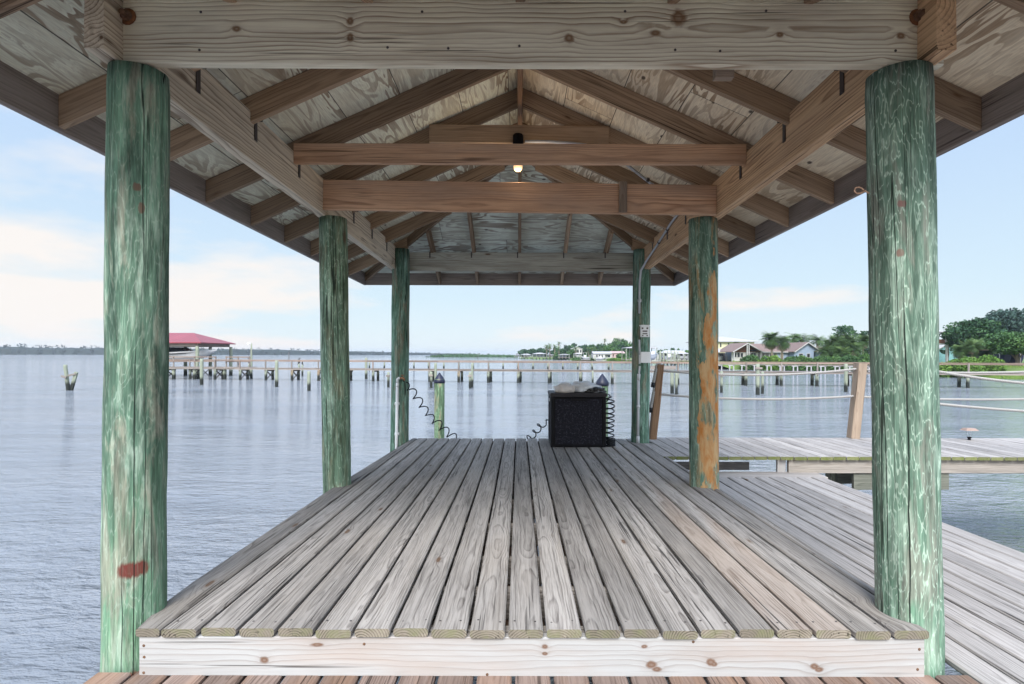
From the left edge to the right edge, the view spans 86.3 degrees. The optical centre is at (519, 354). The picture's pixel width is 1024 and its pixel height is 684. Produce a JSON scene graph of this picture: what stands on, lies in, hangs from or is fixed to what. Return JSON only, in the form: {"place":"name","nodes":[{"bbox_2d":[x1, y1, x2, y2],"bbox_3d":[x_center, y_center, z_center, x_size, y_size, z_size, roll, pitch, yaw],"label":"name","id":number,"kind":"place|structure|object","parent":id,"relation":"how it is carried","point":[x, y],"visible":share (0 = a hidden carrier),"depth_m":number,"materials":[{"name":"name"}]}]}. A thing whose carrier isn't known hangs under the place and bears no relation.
{"place":"outdoors","nodes":[
{"label":"outdoors","id":0,"kind":"place"},
{"bbox_2d":[0,354,1023,683],"bbox_3d":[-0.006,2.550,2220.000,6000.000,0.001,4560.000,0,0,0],"label":"water","id":1,"kind":"structure","parent":0,"point":[244,462],"depth_m":16.20,"materials":[{"name":"liquid"}]},
{"bbox_2d":[61,365,78,389],"bbox_3d":[-30.866,1.848,37.455,0.923,2.253,0.411,0,0,0],"label":"broken piling","id":2,"kind":"object","parent":1,"relation":"in","point":[69,386],"visible":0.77,"depth_m":37.47,"materials":[{"name":"wood"}]},
{"bbox_2d":[169,333,234,376],"bbox_3d":[-37.038,0.309,59.919,12.794,5.300,6.962,0,0,0],"label":"red roof boathouse","id":3,"kind":"object","parent":1,"relation":"in","point":[196,341],"visible":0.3,"depth_m":58.75,"materials":[{"name":"metal"}]},
{"bbox_2d":[169,346,216,358],"bbox_3d":[-36.264,-0.034,58.500,7.716,1.749,2.900,0,0,0],"label":"motor cruiser","id":4,"kind":"object","parent":3,"relation":"on","point":[179,351],"visible":0.52,"depth_m":57.73,"materials":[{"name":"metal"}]},
{"bbox_2d":[200,359,203,384],"bbox_3d":[-25.852,1.672,44.418,0.272,2.630,0.270,0,0,0],"label":"old pile","id":5,"kind":"object","parent":1,"relation":"in","point":[201,372],"visible":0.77,"depth_m":44.30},
{"bbox_2d":[169,356,250,379],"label":"boathouse platform","id":6,"kind":"structure","parent":1,"relation":"in","point":[174,368],"depth_m":53.18,"materials":[{"name":"wood"}]},
{"bbox_2d":[247,343,252,378],"bbox_3d":[-27.397,0.902,55.501,0.591,4.162,0.274,0,0,0],"label":"pier lamp","id":7,"kind":"object","parent":1,"relation":"in","point":[251,374],"visible":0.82,"depth_m":55.43,"materials":[{"name":"grey plastic"}]},
{"bbox_2d":[275,360,277,386],"bbox_3d":[-18.563,1.736,41.760,0.251,2.536,0.252,0,0,0],"label":"old pile","id":8,"kind":"object","parent":1,"relation":"in","point":[276,373],"visible":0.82,"depth_m":41.65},
{"bbox_2d":[307,371,310,390],"bbox_3d":[-14.432,2.091,37.441,0.233,1.847,0.234,0,0,0],"label":"old pile","id":9,"kind":"object","parent":1,"relation":"in","point":[308,380],"visible":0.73,"depth_m":37.35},
{"bbox_2d":[365,358,367,378],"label":"old pile","id":10,"kind":"object","parent":1,"relation":"in","point":[366,371],"visible":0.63,"depth_m":55.00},
{"bbox_2d":[386,372,389,386],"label":"old pile","id":11,"kind":"object","parent":1,"relation":"in","point":[388,379],"visible":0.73,"depth_m":41.48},
{"bbox_2d":[434,363,436,378],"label":"old pile","id":12,"kind":"object","parent":1,"relation":"in","point":[435,369],"visible":0.53,"depth_m":41.63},
{"bbox_2d":[434,373,444,438],"bbox_3d":[-1.614,1.858,11.000,0.224,2.977,0.224,0,0,0],"label":"mooring pile","id":13,"kind":"object","parent":1,"relation":"in","point":[439,393],"visible":0.55,"depth_m":10.91,"materials":[{"name":"green wood"}]},
{"bbox_2d":[426,353,517,357],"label":"island scrub","id":14,"kind":"object","parent":1,"relation":"on","point":[468,355],"visible":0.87,"depth_m":427.46,"materials":[{"name":"green plant"}]},
{"bbox_2d":[471,363,472,386],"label":"old pile","id":15,"kind":"object","parent":1,"relation":"in","point":[472,374],"visible":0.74,"depth_m":41.75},
{"bbox_2d":[0,0,1023,678],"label":"dock pavilion","id":16,"kind":"structure","parent":1,"relation":"in","point":[364,142],"depth_m":2.56,"materials":[{"name":"wood"}]},
{"bbox_2d":[395,375,404,448],"bbox_3d":[-1.496,0.979,6.845,0.140,1.443,0.046,0,0,4],"label":"water standpipe","id":17,"kind":"object","parent":16,"relation":"attached to","point":[397,404],"visible":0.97,"depth_m":6.83,"materials":[{"name":"white plastic"}]},
{"bbox_2d":[403,380,547,439],"bbox_3d":[-0.558,0.859,7.215,1.905,1.073,0.455,0,0,-7],"label":"coiled hose","id":18,"kind":"object","parent":17,"relation":"attached to","point":[533,430],"visible":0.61,"depth_m":7.18,"materials":[{"name":"black rubber"}]},
{"bbox_2d":[513,133,522,171],"bbox_3d":[-0.011,-1.616,4.385,0.104,0.295,0.104,0,0,0],"label":"ceiling lamp","id":19,"kind":"object","parent":16,"relation":"attached to","point":[517,138],"visible":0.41,"depth_m":4.35,"materials":[{"name":"black plastic"}]},
{"bbox_2d":[525,140,677,442],"bbox_3d":[1.190,-0.301,5.420,0.964,2.833,2.966,0,0,30],"label":"electric conduit","id":20,"kind":"object","parent":16,"relation":"attached to","point":[644,357],"visible":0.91,"depth_m":6.83,"materials":[{"name":"grey plastic"}]},
{"bbox_2d":[854,186,869,193],"bbox_3d":[1.359,-0.651,2.165,0.063,0.031,0.016,0,0,0],"label":"screw hook","id":21,"kind":"object","parent":16,"relation":"attached to","point":[860,192],"visible":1,"depth_m":2.17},
{"bbox_2d":[83,472,1023,683],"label":"deck","id":22,"kind":"structure","parent":1,"relation":"on","point":[832,521],"depth_m":2.85,"materials":[{"name":"grey wood"}]},
{"bbox_2d":[136,438,928,676],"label":"raised deck","id":23,"kind":"structure","parent":22,"relation":"on","point":[782,603],"depth_m":2.47,"materials":[{"name":"grey wood"}]},
{"bbox_2d":[548,390,606,446],"bbox_3d":[0.705,0.789,6.810,0.677,0.653,0.645,0,0,0],"label":"storage box","id":24,"kind":"object","parent":23,"relation":"on","point":[576,419],"visible":0.98,"depth_m":6.51,"materials":[{"name":"black plastic"}]},
{"bbox_2d":[554,382,575,392],"bbox_3d":[0.550,0.403,6.665,0.274,0.120,0.284,0,0,-27],"label":"plastic bag","id":25,"kind":"object","parent":24,"relation":"on","point":[565,387],"visible":1,"depth_m":6.56,"materials":[{"name":"plastic"}]},
{"bbox_2d":[572,380,601,391],"bbox_3d":[0.799,0.393,6.780,0.388,0.134,0.380,0,0,-40],"label":"plastic bag","id":26,"kind":"object","parent":24,"relation":"on","point":[582,386],"visible":0.68,"depth_m":6.65,"materials":[{"name":"plastic"}]},
{"bbox_2d":[584,387,606,392],"bbox_3d":[0.923,0.429,6.620,0.271,0.072,0.166,0,0,0],"label":"plastic bag","id":27,"kind":"object","parent":24,"relation":"on","point":[596,390],"visible":1,"depth_m":6.57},
{"bbox_2d":[606,394,615,446],"bbox_3d":[1.086,0.793,6.594,0.146,0.644,0.153,0,0,0],"label":"hanging hose coil","id":28,"kind":"object","parent":24,"relation":"hanging from","point":[610,441],"visible":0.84,"depth_m":6.55,"materials":[{"name":"black rubber"}]},
{"bbox_2d":[558,354,569,359],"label":"shore boathouse","id":29,"kind":"object","parent":1,"relation":"in","point":[562,357],"visible":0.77,"depth_m":243.10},
{"bbox_2d":[169,359,1023,387],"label":"long pier","id":30,"kind":"structure","parent":1,"relation":"in","point":[744,380],"depth_m":48.45,"materials":[{"name":"wood"}]},
{"bbox_2d":[650,366,675,369],"bbox_3d":[10.254,0.966,39.000,1.808,0.260,0.120,0,0,0],"label":"pile crossbeam","id":31,"kind":"object","parent":30,"relation":"attached to","point":[665,367],"visible":0.69,"depth_m":38.94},
{"bbox_2d":[596,374,608,436],"bbox_3d":[1.545,1.860,10.200,0.248,2.987,0.248,0,0,0],"label":"mooring pile","id":32,"kind":"object","parent":1,"relation":"in","point":[602,381],"visible":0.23,"depth_m":10.12,"materials":[{"name":"green wood"}]},
{"bbox_2d":[621,347,656,363],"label":"shore boathouse","id":33,"kind":"object","parent":1,"relation":"in","point":[626,359],"visible":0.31,"depth_m":152.41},
{"bbox_2d":[658,351,673,360],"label":"shore boathouse","id":34,"kind":"object","parent":1,"relation":"in","point":[665,352],"visible":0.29,"depth_m":160.28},
{"bbox_2d":[670,372,673,393],"bbox_3d":[10.009,2.052,35.793,0.245,2.045,0.242,0,0,0],"label":"old pile","id":35,"kind":"object","parent":1,"relation":"in","point":[671,383],"visible":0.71,"depth_m":35.70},
{"bbox_2d":[675,373,677,393],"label":"old pile","id":36,"kind":"object","parent":1,"relation":"in","point":[676,383],"visible":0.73,"depth_m":34.94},
{"bbox_2d":[672,352,688,364],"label":"shore boathouse","id":37,"kind":"object","parent":1,"relation":"in","point":[679,353],"visible":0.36,"depth_m":140.30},
{"bbox_2d":[720,371,722,392],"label":"old pile","id":38,"kind":"object","parent":1,"relation":"in","point":[721,384],"visible":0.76,"depth_m":36.66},
{"bbox_2d":[755,364,761,394],"bbox_3d":[15.190,1.849,34.782,0.440,2.476,0.308,0,0,0],"label":"old pile","id":39,"kind":"object","parent":1,"relation":"in","point":[757,367],"visible":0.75,"depth_m":34.71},
{"bbox_2d":[761,372,763,393],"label":"old pile","id":40,"kind":"object","parent":1,"relation":"in","point":[762,384],"visible":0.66,"depth_m":35.52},
{"bbox_2d":[718,364,869,371],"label":"shore dock","id":41,"kind":"object","parent":1,"relation":"in","point":[806,366],"visible":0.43,"depth_m":76.67,"materials":[{"name":"wood"}]},
{"bbox_2d":[643,437,1023,489],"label":"side walkway","id":42,"kind":"structure","parent":1,"relation":"in","point":[842,461],"depth_m":6.16,"materials":[{"name":"grey wood"}]},
{"bbox_2d":[649,364,663,439],"bbox_3d":[1.812,0.629,7.230,0.188,0.999,0.092,0,0,0],"label":"rail post","id":43,"kind":"object","parent":42,"relation":"on","point":[654,422],"visible":0.89,"depth_m":7.18,"materials":[{"name":"wood"}]},
{"bbox_2d":[649,388,654,412],"bbox_3d":[1.774,0.593,7.200,0.152,0.356,0.051,0,0,0],"label":"rope end","id":44,"kind":"object","parent":43,"relation":"attached to","point":[651,401],"visible":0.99,"depth_m":7.18,"materials":[{"name":"white rubber"}]},
{"bbox_2d":[651,363,659,387],"bbox_3d":[1.807,0.278,7.200,0.149,0.326,0.051,0,0,0],"label":"rope end","id":45,"kind":"object","parent":43,"relation":"attached to","point":[654,379],"visible":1,"depth_m":7.18,"materials":[{"name":"white fabric"}]},
{"bbox_2d":[661,393,853,399],"bbox_3d":[3.189,0.567,7.295,2.744,0.102,0.034,0,0,-3],"label":"rope","id":46,"kind":"object","parent":43,"relation":"attached to","point":[733,398],"visible":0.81,"depth_m":7.29,"materials":[{"name":"fabric"}]},
{"bbox_2d":[664,368,856,375],"bbox_3d":[3.224,0.235,7.295,2.748,0.121,0.034,0,0,-3],"label":"rope","id":47,"kind":"object","parent":43,"relation":"attached to","point":[777,374],"visible":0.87,"depth_m":7.29,"materials":[{"name":"fabric"}]},
{"bbox_2d":[846,363,866,438],"bbox_3d":[4.548,0.628,7.360,0.218,1.022,0.118,0,0,0],"label":"rail post","id":48,"kind":"object","parent":42,"relation":"on","point":[856,403],"visible":0.99,"depth_m":7.30,"materials":[{"name":"wood"}]},
{"bbox_2d":[864,396,1023,400],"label":"rope","id":49,"kind":"object","parent":48,"relation":"attached to","point":[975,399],"visible":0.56,"depth_m":7.35,"materials":[{"name":"fabric"}]},
{"bbox_2d":[867,369,1023,373],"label":"rope","id":50,"kind":"object","parent":48,"relation":"attached to","point":[998,372],"visible":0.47,"depth_m":7.35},
{"bbox_2d":[960,428,978,439],"bbox_3d":[5.948,1.054,7.220,0.170,0.156,0.120,0,0,0],"label":"solar lantern","id":51,"kind":"object","parent":42,"relation":"on","point":[969,429],"visible":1,"depth_m":7.18,"materials":[{"name":"white plastic"}]},
{"bbox_2d":[844,364,847,391],"bbox_3d":[22.400,1.881,37.471,0.240,2.447,0.240,0,0,0],"label":"old pile","id":52,"kind":"object","parent":1,"relation":"in","point":[845,379],"visible":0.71,"depth_m":37.38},
{"bbox_2d":[0,104,1023,353],"label":"sky","id":53,"kind":"structure","parent":0,"point":[229,281],"materials":[{"name":"blue"}]},
{"bbox_2d":[522,356,1023,378],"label":"shore ground","id":54,"kind":"structure","parent":0,"point":[736,367],"depth_m":93.53,"materials":[{"name":"green plant"}]},
{"bbox_2d":[525,349,535,356],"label":"shore tree","id":55,"kind":"object","parent":54,"relation":"on","point":[529,351],"visible":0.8,"depth_m":310.57,"materials":[{"name":"green plant"}]},
{"bbox_2d":[553,354,567,359],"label":"shore bush","id":56,"kind":"object","parent":54,"relation":"on","point":[555,356],"visible":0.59,"depth_m":246.83,"materials":[{"name":"green plant"}]},
{"bbox_2d":[566,349,574,357],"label":"shore tree","id":57,"kind":"object","parent":54,"relation":"on","point":[571,352],"visible":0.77,"depth_m":250.95,"materials":[{"name":"green plant"}]},
{"bbox_2d":[571,357,593,360],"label":"shore bush","id":58,"kind":"object","parent":54,"relation":"on","point":[577,359],"visible":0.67,"depth_m":216.10,"materials":[{"name":"green plant"}]},
{"bbox_2d":[591,351,611,358],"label":"waterfront house","id":59,"kind":"structure","parent":54,"relation":"on","point":[603,354],"depth_m":214.00,"materials":[{"name":"white"}]},
{"bbox_2d":[608,345,620,350],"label":"shore tree","id":60,"kind":"object","parent":54,"relation":"on","point":[613,348],"visible":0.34,"depth_m":227.29,"materials":[{"name":"green plant"}]},
{"bbox_2d":[605,338,630,350],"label":"shore tree","id":61,"kind":"object","parent":54,"relation":"on","point":[616,342],"visible":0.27,"depth_m":244.50,"materials":[{"name":"green plant"}]},
{"bbox_2d":[611,351,624,357],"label":"pink house","id":62,"kind":"structure","parent":54,"relation":"on","point":[614,353],"depth_m":216.41,"materials":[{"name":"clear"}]},
{"bbox_2d":[607,358,631,360],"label":"shore bush","id":63,"kind":"object","parent":54,"relation":"on","point":[614,359],"visible":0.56,"depth_m":188.98,"materials":[{"name":"green plant"}]},
{"bbox_2d":[617,343,626,348],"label":"shore tree","id":64,"kind":"object","parent":54,"relation":"on","point":[620,345],"visible":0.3,"depth_m":238.75,"materials":[{"name":"green plant"}]},
{"bbox_2d":[616,353,628,357],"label":"round bush","id":65,"kind":"object","parent":54,"relation":"on","point":[620,355],"visible":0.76,"depth_m":204.12,"materials":[{"name":"green plant"}]},
{"bbox_2d":[621,343,631,357],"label":"shore tree","id":66,"kind":"object","parent":54,"relation":"on","point":[627,345],"visible":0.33,"depth_m":234.41,"materials":[{"name":"green plant"}]},
{"bbox_2d":[662,350,684,354],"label":"distant white house","id":67,"kind":"structure","parent":54,"relation":"on","point":[675,351],"depth_m":188.61,"materials":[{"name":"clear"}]},
{"bbox_2d":[718,349,726,360],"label":"open carport","id":68,"kind":"object","parent":54,"relation":"on","point":[721,354],"visible":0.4,"depth_m":121.00,"materials":[{"name":"metal"}]},
{"bbox_2d":[686,337,759,352],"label":"yellow house","id":69,"kind":"structure","parent":54,"relation":"on","point":[723,342],"depth_m":150.00,"materials":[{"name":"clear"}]},
{"bbox_2d":[740,355,759,369],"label":"mangrove bush","id":70,"kind":"object","parent":54,"relation":"on","point":[752,358],"visible":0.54,"depth_m":91.00,"materials":[{"name":"green plant"}]},
{"bbox_2d":[757,355,782,369],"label":"mangrove bush","id":71,"kind":"object","parent":54,"relation":"on","point":[774,359],"visible":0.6,"depth_m":89.59,"materials":[{"name":"green plant"}]},
{"bbox_2d":[759,330,781,355],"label":"fan palm","id":72,"kind":"object","parent":54,"relation":"on","point":[770,339],"visible":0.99,"depth_m":105.53,"materials":[{"name":"plant"}]},
{"bbox_2d":[720,342,822,360],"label":"blue grey house","id":73,"kind":"structure","parent":54,"relation":"on","point":[736,351],"depth_m":110.60,"materials":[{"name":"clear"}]},
{"bbox_2d":[775,335,793,359],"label":"fan palm","id":74,"kind":"object","parent":54,"relation":"on","point":[783,346],"visible":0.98,"depth_m":104.44,"materials":[{"name":"plant"}]},
{"bbox_2d":[783,332,805,342],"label":"feather palm","id":75,"kind":"object","parent":54,"relation":"on","point":[791,336],"visible":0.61,"depth_m":131.70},
{"bbox_2d":[782,355,812,370],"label":"mangrove bush","id":76,"kind":"object","parent":54,"relation":"on","point":[801,358],"visible":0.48,"depth_m":87.84,"materials":[{"name":"green plant"}]},
{"bbox_2d":[790,334,809,342],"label":"feather palm","id":77,"kind":"object","parent":54,"relation":"on","point":[801,339],"visible":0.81,"depth_m":129.56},
{"bbox_2d":[806,334,828,346],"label":"feather palm","id":78,"kind":"object","parent":54,"relation":"on","point":[816,341],"visible":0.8,"depth_m":127.73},
{"bbox_2d":[813,345,834,356],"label":"clump palm","id":79,"kind":"object","parent":54,"relation":"on","point":[823,350],"visible":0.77,"depth_m":103.47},
{"bbox_2d":[809,355,840,370],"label":"mangrove bush","id":80,"kind":"object","parent":54,"relation":"on","point":[835,358],"visible":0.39,"depth_m":86.90,"materials":[{"name":"green plant"}]},
{"bbox_2d":[820,338,838,355],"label":"clump palm","id":81,"kind":"object","parent":54,"relation":"on","point":[827,342],"visible":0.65,"depth_m":103.88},
{"bbox_2d":[826,334,845,347],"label":"clump palm","id":82,"kind":"object","parent":54,"relation":"on","point":[836,338],"visible":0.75,"depth_m":104.02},
{"bbox_2d":[832,346,852,357],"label":"clump palm","id":83,"kind":"object","parent":54,"relation":"on","point":[839,350],"visible":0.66,"depth_m":101.21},
{"bbox_2d":[835,340,851,353],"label":"clump palm","id":84,"kind":"object","parent":54,"relation":"on","point":[843,344],"visible":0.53,"depth_m":102.92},
{"bbox_2d":[831,324,858,339],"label":"spreading oak","id":85,"kind":"object","parent":54,"relation":"on","point":[844,329],"visible":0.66,"depth_m":131.32,"materials":[{"name":"green plant"}]},
{"bbox_2d":[835,354,856,370],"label":"mangrove bush","id":86,"kind":"object","parent":54,"relation":"on","point":[849,358],"visible":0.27,"depth_m":85.34,"materials":[{"name":"green plant"}]},
{"bbox_2d":[846,342,863,356],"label":"clump palm","id":87,"kind":"object","parent":54,"relation":"on","point":[853,346],"visible":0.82,"depth_m":101.45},
{"bbox_2d":[855,334,868,352],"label":"fan palm","id":88,"kind":"object","parent":54,"relation":"on","point":[864,341],"visible":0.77,"depth_m":103.46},
{"bbox_2d":[856,331,868,353],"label":"spreading oak","id":89,"kind":"object","parent":54,"relation":"on","point":[865,333],"visible":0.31,"depth_m":125.63,"materials":[{"name":"green plant"}]},
{"bbox_2d":[856,353,869,371],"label":"mangrove bush","id":90,"kind":"object","parent":54,"relation":"on","point":[864,358],"visible":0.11,"depth_m":83.79,"materials":[{"name":"green plant"}]},
{"bbox_2d":[729,360,1023,379],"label":"marsh grass","id":91,"kind":"structure","parent":54,"relation":"on","point":[1008,376],"depth_m":59.36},
{"bbox_2d":[939,330,947,361],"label":"white porch tower","id":92,"kind":"structure","parent":54,"relation":"on","point":[942,341],"depth_m":90.09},
{"bbox_2d":[940,334,952,359],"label":"spreading oak","id":93,"kind":"object","parent":54,"relation":"on","point":[942,351],"visible":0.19,"depth_m":92.92,"materials":[{"name":"green plant"}]},
{"bbox_2d":[939,345,957,361],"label":"teal house","id":94,"kind":"structure","parent":54,"relation":"on","point":[942,356],"depth_m":97.00,"materials":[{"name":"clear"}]},
{"bbox_2d":[939,358,961,377],"bbox_3d":[50.376,1.836,63.323,4.405,2.801,3.172,0,0,-22],"label":"mangrove bush","id":95,"kind":"object","parent":54,"relation":"on","point":[947,368],"visible":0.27,"depth_m":62.79,"materials":[{"name":"green plant"}]},
{"bbox_2d":[949,344,970,358],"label":"clump palm","id":96,"kind":"object","parent":54,"relation":"on","point":[960,352],"visible":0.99,"depth_m":71.40,"materials":[{"name":"plant"}]},
{"bbox_2d":[939,317,1007,350],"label":"spreading oak","id":97,"kind":"object","parent":54,"relation":"on","point":[977,328],"visible":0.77,"depth_m":86.62,"materials":[{"name":"green plant"}]},
{"bbox_2d":[963,339,983,357],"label":"clump palm","id":98,"kind":"object","parent":54,"relation":"on","point":[972,345],"visible":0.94,"depth_m":70.89,"materials":[{"name":"plant"}]},
{"bbox_2d":[967,346,986,357],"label":"clump palm","id":99,"kind":"object","parent":54,"relation":"on","point":[977,355],"visible":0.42,"depth_m":71.00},
{"bbox_2d":[967,338,987,353],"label":"clump palm","id":100,"kind":"object","parent":54,"relation":"on","point":[980,339],"visible":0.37,"depth_m":71.25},
{"bbox_2d":[953,354,1007,377],"bbox_3d":[52.053,1.689,61.565,5.881,3.375,3.433,0,0,0],"label":"mangrove bush","id":101,"kind":"object","parent":54,"relation":"on","point":[978,368],"visible":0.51,"depth_m":60.82,"materials":[{"name":"green plant"}]},
{"bbox_2d":[980,340,992,358],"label":"clump palm","id":102,"kind":"object","parent":54,"relation":"on","point":[988,351],"visible":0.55,"depth_m":71.05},
{"bbox_2d":[994,354,1010,362],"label":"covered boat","id":103,"kind":"object","parent":54,"relation":"on","point":[1006,358],"visible":0.4,"depth_m":67.94,"materials":[{"name":"fabric"}]},
{"bbox_2d":[982,331,1023,366],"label":"spreading oak","id":104,"kind":"object","parent":54,"relation":"on","point":[1008,343],"visible":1,"depth_m":63.76,"materials":[{"name":"green plant"}]},
{"bbox_2d":[984,307,1023,338],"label":"spreading oak","id":105,"kind":"object","parent":54,"relation":"on","point":[1011,320],"visible":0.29,"depth_m":99.51,"materials":[{"name":"green plant"}]},
{"bbox_2d":[1009,353,1023,365],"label":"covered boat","id":106,"kind":"object","parent":54,"relation":"on","point":[1012,359],"visible":0.26,"depth_m":68.20,"materials":[{"name":"fabric"}]},
{"bbox_3d":[4.278,0.616,5.965,0.135,1.034,0.092,0,0,0],"label":"rail post","id":107,"kind":"object","parent":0,"visible":0},
{"bbox_2d":[939,370,1023,384],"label":"rope","id":108,"kind":"object","parent":107,"relation":"attached to","point":[981,378],"visible":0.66,"depth_m":5.95,"materials":[{"name":"fabric"}]},
{"bbox_2d":[940,403,1023,411],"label":"rope","id":109,"kind":"object","parent":107,"relation":"attached to","point":[982,408],"visible":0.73,"depth_m":5.95,"materials":[{"name":"fabric"}]},
{"bbox_3d":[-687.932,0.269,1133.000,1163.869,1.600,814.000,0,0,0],"label":"far shore ground","id":110,"kind":"structure","parent":0,"visible":0},
{"bbox_2d":[0,343,458,354],"bbox_3d":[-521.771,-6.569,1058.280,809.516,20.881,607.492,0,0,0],"label":"woods","id":111,"kind":"object","parent":110,"relation":"on","point":[20,350],"visible":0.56,"depth_m":860.63,"materials":[{"name":"green plant"}]},
{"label":"boat lift","id":112,"kind":"object","parent":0,"visible":0},
{"bbox_2d":[650,347,657,359],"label":"lift boat","id":113,"kind":"object","parent":112,"relation":"on","point":[653,355],"visible":0.7,"depth_m":121.27,"materials":[{"name":"grey plastic"}]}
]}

